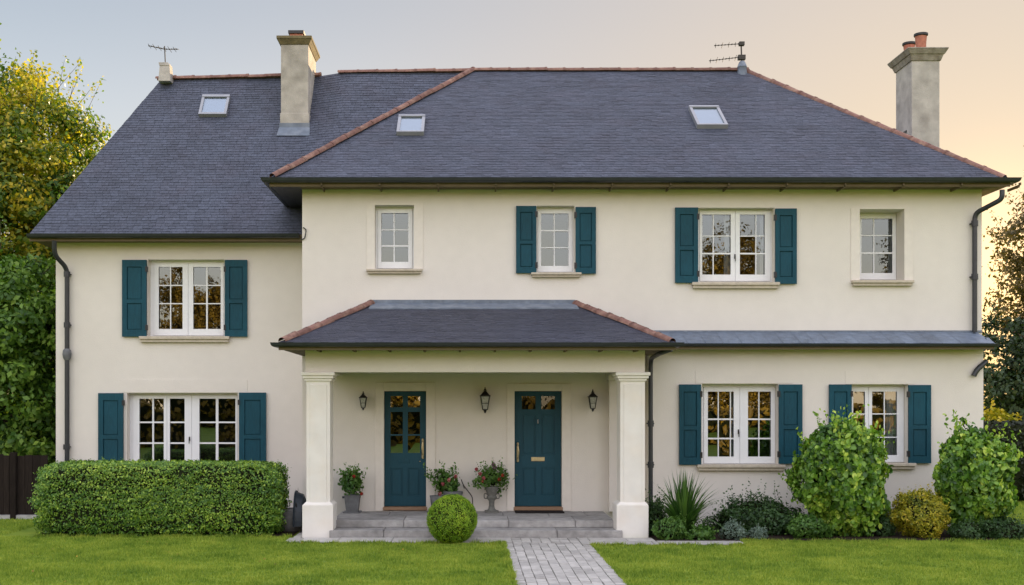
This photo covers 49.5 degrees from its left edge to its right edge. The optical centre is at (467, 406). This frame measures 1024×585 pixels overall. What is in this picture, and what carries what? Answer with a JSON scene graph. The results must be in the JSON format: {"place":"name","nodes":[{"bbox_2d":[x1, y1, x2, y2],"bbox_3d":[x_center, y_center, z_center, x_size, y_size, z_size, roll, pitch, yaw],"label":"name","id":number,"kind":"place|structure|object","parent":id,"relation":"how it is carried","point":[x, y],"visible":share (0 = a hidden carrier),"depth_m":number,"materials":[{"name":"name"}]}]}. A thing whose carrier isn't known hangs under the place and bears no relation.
{"place":"outdoors","nodes":[
{"label":"outdoors","id":0,"kind":"place"},
{"bbox_2d":[391,538,626,584],"bbox_3d":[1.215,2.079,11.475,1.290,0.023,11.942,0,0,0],"label":"path","id":1,"kind":"structure","parent":0,"point":[593,574],"depth_m":14.59,"materials":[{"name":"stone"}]},
{"bbox_2d":[0,501,1023,584],"bbox_3d":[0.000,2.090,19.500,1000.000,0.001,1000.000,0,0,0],"label":"ground","id":2,"kind":"structure","parent":0,"point":[31,531],"depth_m":14.65,"materials":[{"name":"green plant"}]},
{"bbox_2d":[0,452,47,518],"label":"board fence","id":3,"kind":"object","parent":2,"relation":"on","point":[18,477],"visible":0.79,"depth_m":20.60,"materials":[{"name":"brown wood"}]},
{"bbox_2d":[0,215,55,464],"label":"tree","id":4,"kind":"object","parent":2,"relation":"on","point":[28,421],"visible":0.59,"depth_m":22.19,"materials":[{"name":"green plant"}]},
{"bbox_2d":[0,23,114,403],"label":"tree","id":5,"kind":"object","parent":2,"relation":"on","point":[32,195],"visible":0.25,"depth_m":25.22,"materials":[{"name":"green plant"}]},
{"bbox_2d":[26,30,1021,538],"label":"house","id":6,"kind":"structure","parent":2,"relation":"on","point":[720,280],"depth_m":19.50,"materials":[{"name":"white paint"}]},
{"bbox_2d":[148,44,178,83],"bbox_3d":[-6.454,-7.270,23.550,0.638,0.814,0.298,0,0,0],"label":"roof aerial","id":7,"kind":"object","parent":6,"relation":"attached to","point":[165,73],"visible":1,"depth_m":23.42,"materials":[{"name":"metal"}]},
{"bbox_2d":[98,393,265,461],"bbox_3d":[-5.464,0.572,21.380,3.214,1.672,0.360,0,0,0],"label":"window","id":8,"kind":"structure","parent":6,"relation":"in","point":[252,406],"depth_m":21.27,"materials":[{"name":"white paint"}]},
{"bbox_2d":[122,260,246,341],"bbox_3d":[-5.415,-2.027,21.380,2.396,1.604,0.360,0,0,0],"label":"window","id":9,"kind":"structure","parent":6,"relation":"in","point":[233,285],"depth_m":21.26,"materials":[{"name":"white paint"}]},
{"bbox_2d":[333,463,367,512],"bbox_3d":[-2.025,1.400,19.185,0.498,0.881,0.514,0,0,38],"label":"potted plant","id":10,"kind":"object","parent":6,"relation":"on","point":[351,482],"visible":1,"depth_m":19.11,"materials":[{"name":"green plant"}]},
{"bbox_2d":[359,391,366,409],"bbox_3d":[-1.819,-0.098,19.405,0.137,0.338,0.192,0,0,0],"label":"wall lantern","id":11,"kind":"object","parent":6,"relation":"attached to","point":[363,398],"depth_m":19.34,"materials":[{"name":"metal"}]},
{"bbox_2d":[366,203,422,273],"bbox_3d":[-1.272,-2.949,19.580,0.991,1.245,0.360,0,0,0],"label":"window","id":12,"kind":"structure","parent":6,"relation":"in","point":[414,265],"depth_m":19.49,"materials":[{"name":"white paint"}]},
{"bbox_2d":[375,382,434,510],"bbox_3d":[-1.089,0.709,19.562,1.054,2.258,0.195,0,0,0],"label":"door","id":13,"kind":"structure","parent":6,"relation":"in","point":[407,487],"depth_m":19.60,"materials":[{"name":"teal paint"}]},
{"bbox_2d":[423,460,462,504],"bbox_3d":[-0.422,1.378,19.152,0.702,0.925,0.473,0,0,0],"label":"potted plant","id":14,"kind":"object","parent":6,"relation":"on","point":[445,483],"visible":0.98,"depth_m":19.11,"materials":[{"name":"green plant"}]},
{"bbox_2d":[461,479,472,503],"bbox_3d":[-0.004,1.536,19.327,0.221,0.526,0.066,0,0,0],"label":"metal rod","id":15,"kind":"object","parent":6,"relation":"on","point":[467,490],"visible":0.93,"depth_m":19.34,"materials":[{"name":"black metal"}]},
{"bbox_2d":[480,387,489,412],"bbox_3d":[0.310,-0.107,19.372,0.185,0.457,0.259,0,0,0],"label":"wall lantern","id":16,"kind":"object","parent":6,"relation":"attached to","point":[485,397],"depth_m":19.28,"materials":[{"name":"metal"}]},
{"bbox_2d":[468,457,515,512],"bbox_3d":[0.438,1.351,19.247,0.880,0.979,0.420,0,0,0],"label":"flower urn","id":17,"kind":"object","parent":6,"relation":"on","point":[492,478],"visible":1,"depth_m":19.18,"materials":[{"name":"stone"}]},
{"bbox_2d":[507,383,570,510],"bbox_3d":[1.259,0.718,19.562,1.125,2.240,0.195,0,0,0],"label":"door","id":18,"kind":"structure","parent":6,"relation":"in","point":[533,409],"depth_m":19.60,"materials":[{"name":"teal paint"}]},
{"bbox_2d":[515,510,563,512],"bbox_3d":[1.250,1.832,19.260,0.842,0.016,0.360,0,0,0],"label":"doormat","id":19,"kind":"object","parent":6,"relation":"on","point":[539,511],"visible":1,"depth_m":19.23,"materials":[{"name":"black rubber"}]},
{"bbox_2d":[516,206,595,276],"bbox_3d":[1.556,-2.900,19.580,1.400,1.273,0.360,0,0,0],"label":"window","id":20,"kind":"structure","parent":6,"relation":"in","point":[585,217],"depth_m":19.46,"materials":[{"name":"white paint"}]},
{"bbox_2d":[588,389,597,411],"bbox_3d":[2.189,-0.102,19.390,0.159,0.393,0.223,0,0,0],"label":"wall lantern","id":21,"kind":"object","parent":6,"relation":"attached to","point":[592,397],"depth_m":19.31,"materials":[{"name":"metal"}]},
{"bbox_2d":[709,41,746,74],"bbox_3d":[5.549,-7.372,23.600,0.813,0.753,0.242,0,0,0],"label":"roof aerial","id":22,"kind":"object","parent":6,"relation":"on","point":[742,66],"visible":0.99,"depth_m":23.55,"materials":[{"name":"metal"}]},
{"bbox_2d":[675,207,796,288],"bbox_3d":[4.711,-2.784,19.619,2.131,1.434,0.437,0,0,0],"label":"window","id":23,"kind":"structure","parent":6,"relation":"in","point":[688,220],"depth_m":19.46,"materials":[{"name":"white paint"}]},
{"bbox_2d":[679,384,802,470],"bbox_3d":[4.722,0.357,19.319,2.124,1.509,0.437,0,0,0],"label":"window","id":24,"kind":"structure","parent":6,"relation":"in","point":[790,396],"depth_m":19.16,"materials":[{"name":"white paint"}]},
{"bbox_2d":[829,384,930,468],"bbox_3d":[7.127,0.349,19.319,1.755,1.473,0.437,0,0,0],"label":"window","id":25,"kind":"structure","parent":6,"relation":"in","point":[919,396],"depth_m":19.16,"materials":[{"name":"white paint"}]},
{"bbox_2d":[851,208,913,285],"bbox_3d":[7.286,-2.797,19.670,1.089,1.370,0.540,0,0,0],"label":"window","id":26,"kind":"structure","parent":6,"relation":"in","point":[858,278],"depth_m":19.49,"materials":[{"name":"white paint"}]},
{"bbox_2d":[37,526,1022,540],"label":"soil","id":27,"kind":"structure","parent":2,"relation":"on","point":[944,536],"depth_m":17.57,"materials":[{"name":"brown soil"}]},
{"bbox_2d":[27,457,291,535],"bbox_3d":[-5.025,1.468,18.250,4.276,1.273,1.192,0,0,0],"label":"hedge","id":28,"kind":"object","parent":27,"relation":"on","point":[77,497],"visible":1,"depth_m":17.75,"materials":[{"name":"green plant"}]},
{"bbox_2d":[281,498,299,531],"bbox_3d":[-2.947,1.717,18.550,0.480,0.723,0.480,0,0,0],"label":"stone tub","id":29,"kind":"object","parent":27,"relation":"on","point":[288,526],"visible":0.35,"depth_m":18.34,"materials":[{"name":"grey stone"}]},
{"bbox_2d":[645,485,668,534],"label":"perennial","id":30,"kind":"object","parent":27,"relation":"on","point":[654,514],"visible":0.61,"depth_m":17.89,"materials":[{"name":"green plant"}]},
{"bbox_2d":[651,511,686,539],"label":"perennial","id":31,"kind":"object","parent":27,"relation":"on","point":[662,529],"visible":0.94,"depth_m":17.27,"materials":[{"name":"green plant"}]},
{"bbox_2d":[646,467,725,540],"bbox_3d":[3.391,1.511,17.805,1.681,1.138,1.883,0,0,0],"label":"spiky plant","id":32,"kind":"object","parent":27,"relation":"on","point":[684,502],"visible":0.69,"depth_m":17.59,"materials":[{"name":"green plant"}]},
{"bbox_2d":[681,516,718,539],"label":"perennial","id":33,"kind":"object","parent":27,"relation":"on","point":[697,534],"visible":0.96,"depth_m":17.30,"materials":[{"name":"green plant"}]},
{"bbox_2d":[718,519,748,539],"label":"silver plant","id":34,"kind":"object","parent":27,"relation":"on","point":[735,530],"visible":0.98,"depth_m":17.30,"materials":[{"name":"grey plant"}]},
{"bbox_2d":[700,477,809,535],"bbox_3d":[4.752,1.635,18.325,1.865,0.955,1.298,0,0,25],"label":"perennial","id":35,"kind":"object","parent":27,"relation":"on","point":[774,518],"visible":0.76,"depth_m":18.03,"materials":[{"name":"green plant"}]},
{"bbox_2d":[747,523,768,539],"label":"silver plant","id":36,"kind":"object","parent":27,"relation":"on","point":[758,532],"visible":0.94,"depth_m":17.28,"materials":[{"name":"grey plant"}]},
{"bbox_2d":[785,509,835,538],"bbox_3d":[5.387,1.837,17.587,0.833,0.546,0.653,0,0,0],"label":"perennial","id":37,"kind":"object","parent":27,"relation":"on","point":[805,526],"visible":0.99,"depth_m":17.43,"materials":[{"name":"green plant"}]},
{"bbox_2d":[778,404,893,536],"bbox_3d":[5.965,1.040,17.997,1.807,2.162,1.615,0,0,30],"label":"shrub","id":38,"kind":"object","parent":27,"relation":"on","point":[842,489],"visible":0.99,"depth_m":17.54,"materials":[{"name":"green plant"}]},
{"bbox_2d":[873,508,897,536],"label":"perennial","id":39,"kind":"object","parent":27,"relation":"on","point":[886,530],"visible":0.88,"depth_m":17.70,"materials":[{"name":"green plant"}]},
{"bbox_2d":[885,482,952,538],"bbox_3d":[7.212,1.659,17.713,1.020,0.891,1.000,0,0,0],"label":"golden shrub","id":40,"kind":"object","parent":27,"relation":"on","point":[923,516],"visible":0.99,"depth_m":17.52,"materials":[{"name":"yellow plant"}]},
{"bbox_2d":[946,514,988,539],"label":"perennial","id":41,"kind":"object","parent":27,"relation":"on","point":[970,530],"visible":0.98,"depth_m":17.37,"materials":[{"name":"green plant"}]},
{"bbox_2d":[932,409,1023,531],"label":"shrub","id":42,"kind":"object","parent":27,"relation":"on","point":[973,472],"visible":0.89,"depth_m":17.63,"materials":[{"name":"green plant"}]},
{"bbox_2d":[969,507,1023,539],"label":"perennial","id":43,"kind":"object","parent":27,"relation":"on","point":[1000,527],"visible":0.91,"depth_m":17.40,"materials":[{"name":"green plant"}]},
{"bbox_2d":[983,397,1021,421],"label":"golden shrub","id":44,"kind":"object","parent":2,"relation":"on","point":[998,415],"visible":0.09,"depth_m":26.79,"materials":[{"name":"yellow plant"}]},
{"bbox_2d":[982,302,1023,420],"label":"tree","id":45,"kind":"object","parent":2,"relation":"on","point":[1002,381],"visible":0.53,"depth_m":28.64,"materials":[{"name":"green plant"}]},
{"bbox_2d":[982,184,1023,369],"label":"tree","id":46,"kind":"object","parent":2,"relation":"on","point":[1016,288],"visible":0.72,"depth_m":35.39,"materials":[{"name":"green plant"}]},
{"bbox_2d":[983,420,1023,500],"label":"hedge","id":47,"kind":"object","parent":2,"relation":"on","point":[1015,426],"visible":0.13,"depth_m":24.19,"materials":[{"name":"green plant"}]},
{"bbox_2d":[0,0,1023,397],"label":"sky","id":48,"kind":"structure","parent":0,"point":[836,52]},
{"bbox_2d":[286,533,743,545],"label":"terrace","id":49,"kind":"structure","parent":0,"point":[582,541],"depth_m":17.07,"materials":[{"name":"stone"}]},
{"bbox_2d":[293,490,305,532],"bbox_3d":[-2.755,1.735,18.400,0.197,0.690,0.580,0,0,0],"label":"folded barrow","id":50,"kind":"object","parent":49,"relation":"on","point":[299,501],"visible":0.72,"depth_m":18.18,"materials":[{"name":"plastic"}]},
{"bbox_2d":[426,494,477,543],"bbox_3d":[-0.231,1.714,16.952,0.799,0.752,0.808,0,0,0],"label":"topiary ball","id":51,"kind":"object","parent":49,"relation":"on","point":[451,518],"visible":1,"depth_m":16.69,"materials":[{"name":"green plant"}]}
]}

